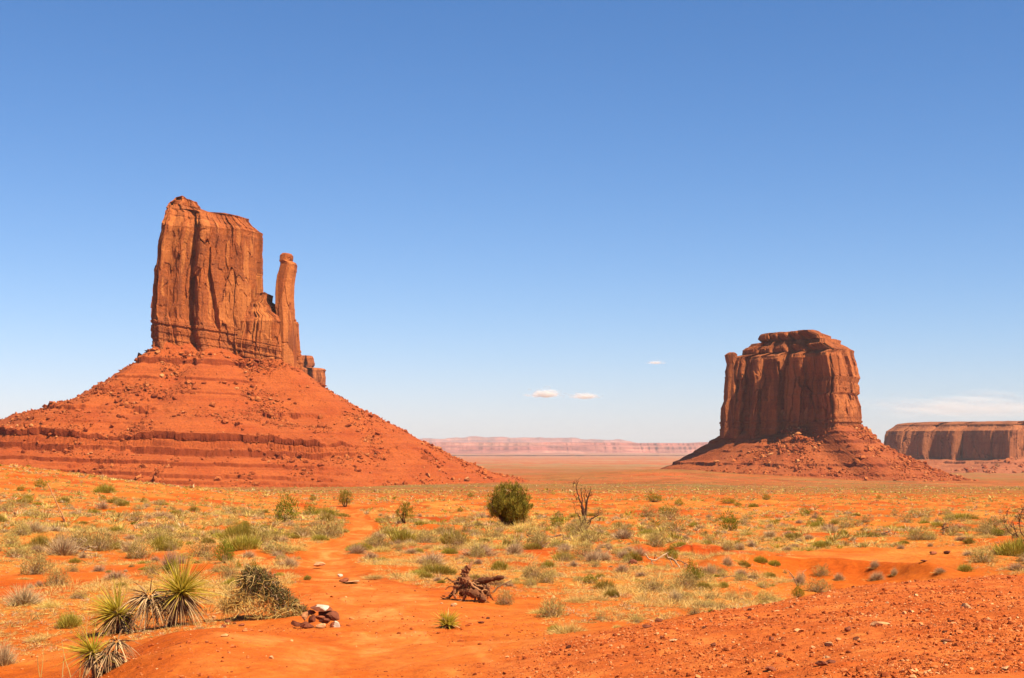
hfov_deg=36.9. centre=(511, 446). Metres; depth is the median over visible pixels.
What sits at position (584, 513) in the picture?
dead tree
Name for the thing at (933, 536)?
sagebrush
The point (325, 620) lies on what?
rock
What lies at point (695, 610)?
sagebrush
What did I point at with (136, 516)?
sagebrush
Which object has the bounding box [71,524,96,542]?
sagebrush
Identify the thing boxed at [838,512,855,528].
sagebrush
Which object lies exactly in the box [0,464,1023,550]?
scrub
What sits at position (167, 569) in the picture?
green bush
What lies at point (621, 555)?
dry shrub
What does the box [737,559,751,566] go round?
olive bush
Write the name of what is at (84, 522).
rabbitbrush
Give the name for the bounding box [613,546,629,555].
sagebrush
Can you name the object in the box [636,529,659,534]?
olive bush
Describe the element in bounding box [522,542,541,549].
rabbitbrush
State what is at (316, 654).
path
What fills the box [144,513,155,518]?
dry shrub
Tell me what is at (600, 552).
dry shrub
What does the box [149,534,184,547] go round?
rabbitbrush
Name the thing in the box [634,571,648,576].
dry shrub
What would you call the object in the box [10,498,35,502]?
rabbitbrush
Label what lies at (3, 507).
sagebrush
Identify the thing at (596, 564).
sagebrush
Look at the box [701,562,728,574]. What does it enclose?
dry shrub
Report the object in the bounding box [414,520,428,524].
rabbitbrush
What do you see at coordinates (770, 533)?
dry shrub
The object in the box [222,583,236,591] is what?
sagebrush
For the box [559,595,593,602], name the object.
grass tuft
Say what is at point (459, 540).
sagebrush
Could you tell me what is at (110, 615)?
yucca
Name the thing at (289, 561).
dry shrub
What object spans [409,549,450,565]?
dry shrub
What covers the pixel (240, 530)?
olive bush
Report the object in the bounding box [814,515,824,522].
green bush
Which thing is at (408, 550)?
dry shrub
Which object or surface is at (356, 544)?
olive bush
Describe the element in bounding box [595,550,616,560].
dry shrub
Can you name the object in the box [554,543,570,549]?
dry shrub
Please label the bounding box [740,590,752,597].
sagebrush
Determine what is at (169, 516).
dry shrub
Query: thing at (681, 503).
green bush
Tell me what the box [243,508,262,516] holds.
sagebrush
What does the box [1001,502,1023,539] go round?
bare tree
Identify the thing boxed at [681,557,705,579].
green bush
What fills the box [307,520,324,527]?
sagebrush
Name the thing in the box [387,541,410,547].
grass tuft
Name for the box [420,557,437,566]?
sagebrush
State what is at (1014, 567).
dry shrub
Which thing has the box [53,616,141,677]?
yucca
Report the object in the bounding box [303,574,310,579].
rabbitbrush
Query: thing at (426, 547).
grass tuft
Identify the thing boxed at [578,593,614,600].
grass tuft
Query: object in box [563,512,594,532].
sagebrush
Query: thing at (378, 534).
dry shrub
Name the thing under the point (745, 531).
grass tuft
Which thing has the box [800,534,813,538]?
dry shrub
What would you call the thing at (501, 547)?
grass tuft
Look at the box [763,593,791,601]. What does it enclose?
grass tuft
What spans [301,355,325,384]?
butte
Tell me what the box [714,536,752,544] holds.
grass tuft
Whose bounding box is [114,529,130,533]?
grass tuft
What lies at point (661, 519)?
sagebrush
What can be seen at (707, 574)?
sagebrush
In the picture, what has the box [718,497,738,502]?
green bush
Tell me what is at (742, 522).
sagebrush
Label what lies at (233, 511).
sagebrush
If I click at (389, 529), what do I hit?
sagebrush
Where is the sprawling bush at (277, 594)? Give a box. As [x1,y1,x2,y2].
[197,553,314,619]
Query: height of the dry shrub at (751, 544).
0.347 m
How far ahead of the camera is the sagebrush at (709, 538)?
53.14 m
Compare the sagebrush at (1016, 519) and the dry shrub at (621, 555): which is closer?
the dry shrub at (621, 555)
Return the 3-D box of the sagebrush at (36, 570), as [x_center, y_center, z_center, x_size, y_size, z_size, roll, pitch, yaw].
[-8.996,2.201,29.237,0.812,0.563,0.820,0,0,-19]
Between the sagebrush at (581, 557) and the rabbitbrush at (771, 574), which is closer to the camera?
the rabbitbrush at (771, 574)
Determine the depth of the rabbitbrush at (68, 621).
17.44 m
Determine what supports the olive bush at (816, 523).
on the ground at (852, 563)
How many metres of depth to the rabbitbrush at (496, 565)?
33.19 m
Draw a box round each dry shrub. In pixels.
[0,579,51,607]
[0,637,21,665]
[5,517,53,533]
[29,544,48,552]
[32,580,43,586]
[40,532,99,556]
[47,527,68,531]
[77,552,89,558]
[89,564,106,571]
[91,499,110,508]
[94,569,133,580]
[114,538,145,552]
[123,534,136,539]
[135,522,149,526]
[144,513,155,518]
[150,508,168,517]
[153,521,170,530]
[158,545,187,569]
[161,514,176,518]
[239,549,258,557]
[262,541,273,549]
[277,555,309,566]
[278,536,288,541]
[282,519,301,526]
[339,543,373,554]
[363,550,378,559]
[370,532,387,538]
[402,548,418,553]
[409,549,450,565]
[448,542,500,556]
[473,557,482,564]
[474,512,487,517]
[501,539,527,554]
[503,581,514,586]
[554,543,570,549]
[558,547,569,552]
[568,560,579,566]
[581,550,601,561]
[586,549,607,558]
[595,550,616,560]
[596,542,614,547]
[600,528,640,539]
[612,549,628,558]
[612,563,630,572]
[632,547,655,556]
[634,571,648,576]
[663,589,691,602]
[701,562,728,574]
[721,554,737,566]
[733,568,750,576]
[734,542,749,549]
[746,540,758,546]
[762,528,776,537]
[763,523,773,529]
[792,569,809,584]
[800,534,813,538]
[813,520,839,531]
[823,524,838,532]
[829,572,851,580]
[863,569,884,580]
[866,559,879,569]
[888,567,897,575]
[932,567,945,573]
[952,534,964,540]
[956,550,971,555]
[998,562,1023,571]
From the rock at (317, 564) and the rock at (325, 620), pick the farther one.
the rock at (317, 564)
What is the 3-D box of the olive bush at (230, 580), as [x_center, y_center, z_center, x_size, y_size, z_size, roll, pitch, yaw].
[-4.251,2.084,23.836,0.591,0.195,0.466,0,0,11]
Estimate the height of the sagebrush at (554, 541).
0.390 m
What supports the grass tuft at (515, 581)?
on the ground at (852, 563)
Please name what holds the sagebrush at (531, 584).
on the ground at (852, 563)
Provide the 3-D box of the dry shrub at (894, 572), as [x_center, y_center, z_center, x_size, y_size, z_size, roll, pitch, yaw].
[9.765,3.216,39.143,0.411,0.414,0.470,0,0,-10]
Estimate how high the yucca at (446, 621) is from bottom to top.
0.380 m
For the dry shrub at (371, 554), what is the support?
on the ground at (852, 563)
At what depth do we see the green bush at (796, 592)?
13.71 m
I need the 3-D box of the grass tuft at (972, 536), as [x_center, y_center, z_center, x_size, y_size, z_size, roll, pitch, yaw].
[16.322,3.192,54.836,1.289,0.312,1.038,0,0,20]
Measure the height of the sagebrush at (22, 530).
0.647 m
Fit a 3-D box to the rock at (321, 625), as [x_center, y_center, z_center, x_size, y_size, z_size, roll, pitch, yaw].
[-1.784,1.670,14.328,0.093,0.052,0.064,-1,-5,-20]
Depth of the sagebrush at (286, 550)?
40.43 m
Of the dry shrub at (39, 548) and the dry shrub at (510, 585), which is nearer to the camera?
the dry shrub at (510, 585)
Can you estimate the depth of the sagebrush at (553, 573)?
29.15 m
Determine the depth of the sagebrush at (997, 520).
81.14 m
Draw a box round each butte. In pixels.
[0,196,530,487]
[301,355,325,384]
[661,330,978,481]
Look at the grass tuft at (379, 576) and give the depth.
26.96 m
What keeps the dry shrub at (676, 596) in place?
on the ground at (852, 563)
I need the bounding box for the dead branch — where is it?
[786,569,806,585]
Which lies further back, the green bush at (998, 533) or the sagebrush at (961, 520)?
the sagebrush at (961, 520)
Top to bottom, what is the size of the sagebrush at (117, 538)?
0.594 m
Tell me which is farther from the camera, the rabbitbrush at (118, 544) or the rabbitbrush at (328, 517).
the rabbitbrush at (328, 517)
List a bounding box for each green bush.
[33,478,47,486]
[161,556,182,574]
[211,538,234,562]
[244,560,263,572]
[274,489,301,521]
[302,502,319,515]
[550,511,565,526]
[581,574,597,582]
[642,492,664,501]
[658,503,678,514]
[663,546,678,559]
[674,499,684,505]
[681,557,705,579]
[716,508,741,530]
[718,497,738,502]
[790,584,804,596]
[799,507,813,515]
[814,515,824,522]
[989,526,1003,535]
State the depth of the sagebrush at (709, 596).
22.70 m
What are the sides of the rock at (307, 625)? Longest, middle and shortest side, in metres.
0.108 x 0.086 x 0.066 m
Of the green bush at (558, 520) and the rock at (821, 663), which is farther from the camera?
the green bush at (558, 520)
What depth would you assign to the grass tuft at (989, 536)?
55.12 m
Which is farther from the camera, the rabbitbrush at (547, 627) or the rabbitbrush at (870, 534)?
the rabbitbrush at (870, 534)
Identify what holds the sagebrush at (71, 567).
on the ground at (852, 563)
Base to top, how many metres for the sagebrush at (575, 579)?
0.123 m
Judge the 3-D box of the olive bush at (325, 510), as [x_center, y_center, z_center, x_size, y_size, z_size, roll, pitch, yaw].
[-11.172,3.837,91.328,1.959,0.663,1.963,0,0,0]
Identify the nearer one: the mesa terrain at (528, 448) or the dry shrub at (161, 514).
the dry shrub at (161, 514)
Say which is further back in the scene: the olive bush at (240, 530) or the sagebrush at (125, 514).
the sagebrush at (125, 514)
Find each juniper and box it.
[336,489,354,506]
[395,499,415,522]
[485,479,534,525]
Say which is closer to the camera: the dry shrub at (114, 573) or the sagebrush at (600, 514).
the dry shrub at (114, 573)
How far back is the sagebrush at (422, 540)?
46.61 m
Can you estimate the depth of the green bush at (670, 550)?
38.74 m
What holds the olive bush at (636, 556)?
on the ground at (852, 563)
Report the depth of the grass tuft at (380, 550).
41.59 m
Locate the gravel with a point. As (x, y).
(970, 658)
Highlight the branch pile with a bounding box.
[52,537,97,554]
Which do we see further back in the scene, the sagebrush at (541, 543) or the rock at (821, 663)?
the sagebrush at (541, 543)
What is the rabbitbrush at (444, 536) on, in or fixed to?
on the ground at (852, 563)
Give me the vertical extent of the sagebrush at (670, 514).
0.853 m
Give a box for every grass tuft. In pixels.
[13,577,33,579]
[19,634,61,643]
[31,599,66,609]
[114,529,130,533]
[208,517,235,523]
[283,543,311,551]
[355,573,390,579]
[366,544,395,552]
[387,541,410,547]
[403,539,419,545]
[421,544,431,549]
[428,545,445,550]
[458,539,497,548]
[489,541,515,548]
[504,577,526,583]
[506,521,540,529]
[525,605,555,613]
[526,585,554,588]
[545,619,589,633]
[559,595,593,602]
[564,537,592,545]
[576,567,596,573]
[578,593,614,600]
[678,550,697,554]
[693,549,718,558]
[704,579,724,587]
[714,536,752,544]
[735,529,758,534]
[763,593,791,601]
[828,516,844,520]
[959,518,979,523]
[962,533,982,538]
[975,532,997,538]
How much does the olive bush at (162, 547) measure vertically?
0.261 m
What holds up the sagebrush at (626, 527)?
on the ground at (852, 563)
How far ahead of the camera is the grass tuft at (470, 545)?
44.78 m
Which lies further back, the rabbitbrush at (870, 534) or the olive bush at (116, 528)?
the rabbitbrush at (870, 534)
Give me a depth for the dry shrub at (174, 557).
30.90 m
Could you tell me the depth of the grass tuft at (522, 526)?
68.18 m
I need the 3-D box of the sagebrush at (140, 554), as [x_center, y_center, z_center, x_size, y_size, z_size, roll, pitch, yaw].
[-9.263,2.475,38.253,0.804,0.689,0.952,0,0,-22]
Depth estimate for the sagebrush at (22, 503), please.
77.10 m
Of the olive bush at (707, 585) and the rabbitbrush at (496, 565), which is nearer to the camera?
the olive bush at (707, 585)
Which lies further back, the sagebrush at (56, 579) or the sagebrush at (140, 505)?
the sagebrush at (140, 505)
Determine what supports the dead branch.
on the ground at (852, 563)
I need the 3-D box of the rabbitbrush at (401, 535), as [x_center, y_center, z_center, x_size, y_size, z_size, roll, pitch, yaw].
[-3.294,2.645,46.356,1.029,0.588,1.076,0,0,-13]
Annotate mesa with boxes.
[884,421,1023,473]
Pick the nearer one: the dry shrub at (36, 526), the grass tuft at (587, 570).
the grass tuft at (587, 570)
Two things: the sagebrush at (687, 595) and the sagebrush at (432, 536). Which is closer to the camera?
the sagebrush at (687, 595)
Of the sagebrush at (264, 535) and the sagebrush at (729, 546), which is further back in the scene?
the sagebrush at (729, 546)
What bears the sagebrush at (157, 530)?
on the ground at (852, 563)
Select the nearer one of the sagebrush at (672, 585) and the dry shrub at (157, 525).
the sagebrush at (672, 585)
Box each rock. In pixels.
[291,620,299,626]
[301,612,308,620]
[303,621,313,628]
[307,610,315,614]
[308,614,315,622]
[310,604,332,611]
[313,562,324,566]
[315,615,324,619]
[316,623,325,627]
[318,610,338,620]
[319,618,329,623]
[330,621,339,626]
[339,578,348,582]
[628,559,636,563]
[765,666,776,670]
[815,661,827,665]
[824,641,832,645]
[844,626,850,631]
[870,621,889,625]
[961,603,970,607]
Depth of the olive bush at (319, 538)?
48.30 m
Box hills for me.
[419,436,634,442]
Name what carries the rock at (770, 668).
on the ground at (852, 563)
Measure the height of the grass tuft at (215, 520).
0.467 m
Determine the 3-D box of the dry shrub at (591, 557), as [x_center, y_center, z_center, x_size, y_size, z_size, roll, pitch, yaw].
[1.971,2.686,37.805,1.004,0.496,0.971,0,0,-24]
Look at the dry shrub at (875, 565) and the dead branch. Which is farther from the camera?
the dry shrub at (875, 565)
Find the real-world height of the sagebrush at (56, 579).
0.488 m
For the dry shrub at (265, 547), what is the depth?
41.05 m
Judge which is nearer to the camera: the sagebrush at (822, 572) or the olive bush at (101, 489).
the sagebrush at (822, 572)
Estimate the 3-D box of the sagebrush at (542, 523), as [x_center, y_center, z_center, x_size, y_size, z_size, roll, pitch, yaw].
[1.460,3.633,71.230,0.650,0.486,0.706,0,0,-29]
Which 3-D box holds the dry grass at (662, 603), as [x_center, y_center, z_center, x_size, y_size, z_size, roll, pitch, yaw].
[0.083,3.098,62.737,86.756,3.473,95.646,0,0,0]
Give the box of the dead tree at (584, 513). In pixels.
[570,477,598,529]
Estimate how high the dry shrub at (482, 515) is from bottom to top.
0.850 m
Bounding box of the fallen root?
[440,560,511,602]
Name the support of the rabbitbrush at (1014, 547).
on the ground at (852, 563)
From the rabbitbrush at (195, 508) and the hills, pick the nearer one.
the rabbitbrush at (195, 508)
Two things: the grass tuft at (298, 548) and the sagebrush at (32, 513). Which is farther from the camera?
the sagebrush at (32, 513)
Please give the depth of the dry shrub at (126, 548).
39.96 m
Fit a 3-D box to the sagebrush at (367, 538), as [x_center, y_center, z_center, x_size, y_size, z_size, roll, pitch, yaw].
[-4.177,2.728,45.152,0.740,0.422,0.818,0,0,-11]
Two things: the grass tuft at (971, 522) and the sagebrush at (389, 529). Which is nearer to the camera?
the sagebrush at (389, 529)
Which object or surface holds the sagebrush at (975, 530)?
on the ground at (852, 563)
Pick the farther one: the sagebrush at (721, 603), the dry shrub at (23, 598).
the dry shrub at (23, 598)
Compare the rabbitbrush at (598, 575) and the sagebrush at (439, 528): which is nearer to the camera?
the rabbitbrush at (598, 575)
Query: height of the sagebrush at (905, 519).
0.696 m
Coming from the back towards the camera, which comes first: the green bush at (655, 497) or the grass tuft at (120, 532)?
the green bush at (655, 497)
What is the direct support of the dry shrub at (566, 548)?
on the ground at (852, 563)
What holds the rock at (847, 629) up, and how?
on the ground at (852, 563)
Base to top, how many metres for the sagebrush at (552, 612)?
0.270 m
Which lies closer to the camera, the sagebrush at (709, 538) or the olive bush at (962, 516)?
the sagebrush at (709, 538)
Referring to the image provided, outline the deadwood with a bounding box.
[644,552,687,566]
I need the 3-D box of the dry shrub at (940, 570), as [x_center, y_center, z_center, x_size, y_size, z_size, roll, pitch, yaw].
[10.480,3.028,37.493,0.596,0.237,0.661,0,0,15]
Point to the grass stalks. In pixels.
(63, 659)
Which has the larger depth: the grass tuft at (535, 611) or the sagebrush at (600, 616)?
the grass tuft at (535, 611)
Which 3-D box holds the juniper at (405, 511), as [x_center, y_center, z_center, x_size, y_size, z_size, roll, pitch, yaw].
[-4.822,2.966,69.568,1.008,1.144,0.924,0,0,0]
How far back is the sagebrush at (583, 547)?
40.92 m
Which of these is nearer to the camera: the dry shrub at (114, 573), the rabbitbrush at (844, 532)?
the dry shrub at (114, 573)
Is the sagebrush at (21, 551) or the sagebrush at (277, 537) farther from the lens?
the sagebrush at (277, 537)
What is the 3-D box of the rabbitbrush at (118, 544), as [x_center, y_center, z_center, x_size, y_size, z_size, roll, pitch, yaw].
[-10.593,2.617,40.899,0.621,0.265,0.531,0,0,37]
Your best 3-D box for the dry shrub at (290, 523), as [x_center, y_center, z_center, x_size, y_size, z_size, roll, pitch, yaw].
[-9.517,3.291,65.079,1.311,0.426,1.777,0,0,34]
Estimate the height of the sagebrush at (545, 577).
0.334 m
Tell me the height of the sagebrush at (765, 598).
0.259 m
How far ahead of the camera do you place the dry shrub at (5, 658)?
14.56 m
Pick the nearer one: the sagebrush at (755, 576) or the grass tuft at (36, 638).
the grass tuft at (36, 638)
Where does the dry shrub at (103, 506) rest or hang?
on the ground at (852, 563)
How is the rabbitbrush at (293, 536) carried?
on the ground at (852, 563)
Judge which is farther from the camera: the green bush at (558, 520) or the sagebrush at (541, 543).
the green bush at (558, 520)
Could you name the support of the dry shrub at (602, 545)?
on the ground at (852, 563)
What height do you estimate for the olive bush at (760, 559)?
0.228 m
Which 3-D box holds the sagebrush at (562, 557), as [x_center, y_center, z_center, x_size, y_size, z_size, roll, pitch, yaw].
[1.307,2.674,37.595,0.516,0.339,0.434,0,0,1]
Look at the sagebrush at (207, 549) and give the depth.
39.26 m
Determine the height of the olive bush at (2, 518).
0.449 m
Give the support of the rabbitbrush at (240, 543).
on the ground at (852, 563)
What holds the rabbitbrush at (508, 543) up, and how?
on the ground at (852, 563)
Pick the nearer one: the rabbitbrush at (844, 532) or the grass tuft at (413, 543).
the grass tuft at (413, 543)
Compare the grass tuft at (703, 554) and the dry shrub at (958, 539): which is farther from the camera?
the dry shrub at (958, 539)
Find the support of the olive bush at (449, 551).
on the ground at (852, 563)
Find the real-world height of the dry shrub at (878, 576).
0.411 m
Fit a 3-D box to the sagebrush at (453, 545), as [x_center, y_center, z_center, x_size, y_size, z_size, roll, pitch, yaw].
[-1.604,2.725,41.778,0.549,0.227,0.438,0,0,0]
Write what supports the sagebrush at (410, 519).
on the ground at (852, 563)
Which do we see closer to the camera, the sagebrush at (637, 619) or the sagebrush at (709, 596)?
the sagebrush at (637, 619)
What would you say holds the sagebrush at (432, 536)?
on the ground at (852, 563)
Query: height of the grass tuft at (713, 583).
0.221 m
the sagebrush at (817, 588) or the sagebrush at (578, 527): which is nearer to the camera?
the sagebrush at (817, 588)
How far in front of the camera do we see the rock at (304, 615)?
14.41 m
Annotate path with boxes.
[161,505,649,677]
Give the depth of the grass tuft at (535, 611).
17.11 m
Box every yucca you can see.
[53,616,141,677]
[75,571,150,635]
[115,547,223,633]
[431,608,464,628]
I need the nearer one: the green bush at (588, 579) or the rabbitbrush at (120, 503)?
the green bush at (588, 579)
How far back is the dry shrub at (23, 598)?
20.76 m
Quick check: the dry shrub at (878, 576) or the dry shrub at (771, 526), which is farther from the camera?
the dry shrub at (771, 526)
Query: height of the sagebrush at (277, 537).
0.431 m
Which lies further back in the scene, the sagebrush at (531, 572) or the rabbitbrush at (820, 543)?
the rabbitbrush at (820, 543)
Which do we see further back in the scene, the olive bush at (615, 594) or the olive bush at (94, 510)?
the olive bush at (94, 510)
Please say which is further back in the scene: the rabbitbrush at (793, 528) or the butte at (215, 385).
the butte at (215, 385)
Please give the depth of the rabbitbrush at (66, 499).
88.98 m
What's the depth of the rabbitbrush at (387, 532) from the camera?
52.19 m
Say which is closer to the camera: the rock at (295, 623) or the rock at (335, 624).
the rock at (335, 624)
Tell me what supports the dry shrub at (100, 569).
on the ground at (852, 563)
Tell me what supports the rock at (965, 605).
on the ground at (852, 563)
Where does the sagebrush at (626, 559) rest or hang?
on the ground at (852, 563)
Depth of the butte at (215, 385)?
1478.38 m
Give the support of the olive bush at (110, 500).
on the ground at (852, 563)
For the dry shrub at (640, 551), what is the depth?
42.05 m
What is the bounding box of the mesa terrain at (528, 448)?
[428,442,883,453]
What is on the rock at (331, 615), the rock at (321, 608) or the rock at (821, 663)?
the rock at (321, 608)
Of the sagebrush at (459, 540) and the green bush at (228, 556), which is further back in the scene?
the sagebrush at (459, 540)
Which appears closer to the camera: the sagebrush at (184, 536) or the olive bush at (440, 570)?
the olive bush at (440, 570)
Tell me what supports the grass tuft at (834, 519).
on the ground at (852, 563)
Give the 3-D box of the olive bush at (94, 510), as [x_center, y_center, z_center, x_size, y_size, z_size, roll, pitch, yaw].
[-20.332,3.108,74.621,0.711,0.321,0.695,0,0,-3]
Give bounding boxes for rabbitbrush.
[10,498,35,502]
[21,494,34,498]
[28,531,51,547]
[53,495,71,502]
[53,610,84,628]
[68,557,82,562]
[74,520,89,524]
[107,541,123,549]
[113,582,128,586]
[115,500,127,505]
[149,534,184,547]
[169,509,180,514]
[188,505,201,510]
[224,533,265,549]
[256,524,272,528]
[287,534,301,538]
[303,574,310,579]
[319,513,333,521]
[335,512,349,516]
[382,529,398,535]
[389,527,416,542]
[408,569,426,574]
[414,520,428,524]
[417,571,432,577]
[435,527,476,544]
[489,559,509,569]
[502,539,510,545]
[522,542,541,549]
[546,624,558,630]
[552,550,575,560]
[589,578,616,588]
[595,573,605,577]
[673,540,685,546]
[697,539,712,544]
[719,581,728,587]
[762,571,778,577]
[784,533,802,538]
[785,526,798,530]
[811,539,834,547]
[837,528,848,534]
[851,530,880,536]
[929,521,942,525]
[957,563,975,571]
[961,537,975,543]
[990,534,1023,556]
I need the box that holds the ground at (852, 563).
[0,453,1023,677]
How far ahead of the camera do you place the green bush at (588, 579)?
26.04 m
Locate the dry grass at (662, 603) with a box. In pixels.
[0,492,1023,656]
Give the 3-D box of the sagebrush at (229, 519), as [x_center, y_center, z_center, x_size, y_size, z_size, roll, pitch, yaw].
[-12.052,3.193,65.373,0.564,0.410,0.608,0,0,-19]
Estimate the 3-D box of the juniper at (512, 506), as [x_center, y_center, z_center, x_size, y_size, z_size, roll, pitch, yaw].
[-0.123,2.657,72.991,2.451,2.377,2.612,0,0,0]
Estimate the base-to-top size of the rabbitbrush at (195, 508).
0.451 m
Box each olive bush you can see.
[0,513,8,521]
[88,508,100,512]
[92,483,115,492]
[106,497,123,502]
[109,525,126,531]
[152,543,174,550]
[201,538,215,543]
[217,520,262,541]
[221,576,240,585]
[310,506,337,515]
[312,535,329,540]
[344,542,373,550]
[414,562,457,574]
[440,548,458,553]
[540,560,556,567]
[604,588,620,597]
[623,551,642,560]
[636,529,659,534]
[695,580,712,590]
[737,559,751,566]
[748,503,758,506]
[753,554,767,562]
[768,560,780,565]
[810,521,826,526]
[943,512,978,520]
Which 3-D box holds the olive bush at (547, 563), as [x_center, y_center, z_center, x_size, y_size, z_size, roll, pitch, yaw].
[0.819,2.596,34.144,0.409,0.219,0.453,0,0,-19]
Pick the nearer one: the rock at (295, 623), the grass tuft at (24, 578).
the rock at (295, 623)
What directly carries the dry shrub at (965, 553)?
on the ground at (852, 563)
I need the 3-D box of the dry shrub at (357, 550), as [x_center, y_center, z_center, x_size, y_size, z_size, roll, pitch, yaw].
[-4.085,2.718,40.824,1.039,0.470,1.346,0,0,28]
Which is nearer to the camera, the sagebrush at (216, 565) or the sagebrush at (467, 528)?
the sagebrush at (216, 565)
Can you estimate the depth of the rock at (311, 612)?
14.45 m
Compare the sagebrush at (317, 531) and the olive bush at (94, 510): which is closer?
the sagebrush at (317, 531)
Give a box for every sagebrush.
[0,503,15,510]
[0,530,19,544]
[2,538,30,557]
[4,497,16,505]
[7,518,31,536]
[16,499,29,507]
[18,549,58,574]
[24,505,42,516]
[42,561,70,586]
[51,524,92,549]
[65,563,79,571]
[66,588,87,598]
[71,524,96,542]
[81,522,120,551]
[91,529,129,545]
[121,510,130,515]
[125,535,155,558]
[128,505,144,520]
[131,504,143,509]
[143,522,175,541]
[143,558,163,574]
[151,499,166,504]
[162,535,182,549]
[175,551,194,558]
[176,531,193,538]
[184,539,219,556]
[198,551,215,560]
[210,561,227,570]
[217,502,242,514]
[217,557,238,578]
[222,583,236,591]
[223,518,234,524]
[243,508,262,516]
[248,524,275,545]
[258,538,294,554]
[268,530,281,541]
[275,554,287,559]
[288,525,302,532]
[294,525,316,536]
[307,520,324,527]
[310,526,326,536]
[313,515,345,538]
[357,534,376,542]
[366,531,391,548]
[374,522,394,532]
[392,517,419,522]
[394,542,402,550]
[414,525,437,542]
[420,530,439,541]
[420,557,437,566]
[431,523,454,533]
[444,530,466,545]
[445,543,460,550]
[449,516,464,522]
[456,515,469,521]
[460,523,477,532]
[467,538,485,557]
[470,526,485,535]
[485,527,504,537]
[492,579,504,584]
[495,590,516,605]
[522,561,550,577]
[522,577,536,586]
[523,575,539,583]
[527,526,551,547]
[534,593,568,618]
[537,567,557,582]
[538,521,550,527]
[546,569,558,576]
[548,536,561,546]
[556,550,573,561]
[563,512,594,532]
[570,542,595,556]
[572,575,583,580]
[575,553,583,559]
[579,530,597,540]
[589,559,601,566]
[594,505,603,515]
[594,612,608,619]
[599,585,617,593]
[609,518,634,534]
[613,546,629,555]
[620,555,632,562]
[629,614,643,622]
[636,575,672,592]
[640,506,656,516]
[646,522,667,546]
[651,506,682,520]
[659,516,669,526]
[660,517,690,531]
[664,580,678,592]
[669,569,703,589]
[679,590,698,600]
[688,605,700,614]
[690,599,713,607]
[696,571,714,581]
[701,533,719,542]
[704,592,715,598]
[705,597,716,606]
[715,600,728,608]
[718,570,727,576]
[721,540,735,550]
[725,590,739,600]
[733,572,748,580]
[736,515,749,525]
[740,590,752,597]
[749,571,759,578]
[754,580,769,587]
[755,588,775,601]
[801,574,836,592]
[811,564,832,576]
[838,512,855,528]
[856,514,873,522]
[889,506,899,515]
[896,513,913,522]
[902,507,937,517]
[903,525,929,539]
[917,515,930,521]
[921,529,939,539]
[939,518,959,532]
[943,509,956,520]
[958,516,970,521]
[966,542,1001,563]
[973,519,993,531]
[974,521,996,535]
[980,516,1010,525]
[1000,525,1013,535]
[1012,511,1023,521]
[1015,553,1023,561]
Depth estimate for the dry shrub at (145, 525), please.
59.62 m
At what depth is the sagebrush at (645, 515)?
92.88 m
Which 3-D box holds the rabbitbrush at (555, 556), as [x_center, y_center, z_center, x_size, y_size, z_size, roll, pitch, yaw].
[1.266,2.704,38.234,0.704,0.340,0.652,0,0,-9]
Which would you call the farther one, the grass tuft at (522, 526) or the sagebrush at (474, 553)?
the grass tuft at (522, 526)
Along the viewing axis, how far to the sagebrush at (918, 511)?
92.73 m
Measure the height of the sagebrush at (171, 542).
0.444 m
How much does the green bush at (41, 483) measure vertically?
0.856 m
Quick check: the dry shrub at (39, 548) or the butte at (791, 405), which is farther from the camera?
the butte at (791, 405)
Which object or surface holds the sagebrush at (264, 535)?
on the ground at (852, 563)
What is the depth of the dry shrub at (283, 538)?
46.93 m
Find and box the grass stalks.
[37,629,86,676]
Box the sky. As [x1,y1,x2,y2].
[0,0,1023,442]
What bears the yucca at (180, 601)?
on the ground at (852, 563)
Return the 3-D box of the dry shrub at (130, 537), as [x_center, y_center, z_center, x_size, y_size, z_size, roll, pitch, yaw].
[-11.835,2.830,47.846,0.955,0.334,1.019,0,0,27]
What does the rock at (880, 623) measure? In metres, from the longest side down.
0.127 x 0.081 x 0.026 m
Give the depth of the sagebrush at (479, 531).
61.46 m
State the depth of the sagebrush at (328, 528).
50.58 m
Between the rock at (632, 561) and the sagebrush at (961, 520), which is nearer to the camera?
the rock at (632, 561)
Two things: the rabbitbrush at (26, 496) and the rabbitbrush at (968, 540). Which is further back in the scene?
the rabbitbrush at (26, 496)
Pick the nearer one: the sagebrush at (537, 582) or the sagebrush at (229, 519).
the sagebrush at (537, 582)
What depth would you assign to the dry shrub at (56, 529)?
48.91 m
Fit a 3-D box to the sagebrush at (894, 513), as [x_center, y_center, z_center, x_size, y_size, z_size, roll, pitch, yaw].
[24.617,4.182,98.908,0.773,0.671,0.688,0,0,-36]
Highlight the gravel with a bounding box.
[0,574,1023,677]
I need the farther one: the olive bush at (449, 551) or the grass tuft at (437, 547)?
the grass tuft at (437, 547)
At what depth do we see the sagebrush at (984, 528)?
60.29 m
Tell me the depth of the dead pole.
60.03 m
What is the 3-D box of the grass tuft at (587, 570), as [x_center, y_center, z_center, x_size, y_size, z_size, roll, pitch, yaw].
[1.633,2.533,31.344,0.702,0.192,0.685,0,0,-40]
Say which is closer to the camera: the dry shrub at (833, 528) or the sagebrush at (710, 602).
the sagebrush at (710, 602)
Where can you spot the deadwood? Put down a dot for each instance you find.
(674, 560)
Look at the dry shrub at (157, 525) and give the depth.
55.14 m
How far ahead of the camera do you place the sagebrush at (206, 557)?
34.67 m
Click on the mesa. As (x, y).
(990, 447)
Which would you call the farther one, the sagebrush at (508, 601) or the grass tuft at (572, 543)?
the grass tuft at (572, 543)
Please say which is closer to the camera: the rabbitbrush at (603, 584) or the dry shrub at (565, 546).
the rabbitbrush at (603, 584)
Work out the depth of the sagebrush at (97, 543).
40.08 m
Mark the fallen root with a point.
(478, 589)
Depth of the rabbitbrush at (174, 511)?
82.26 m

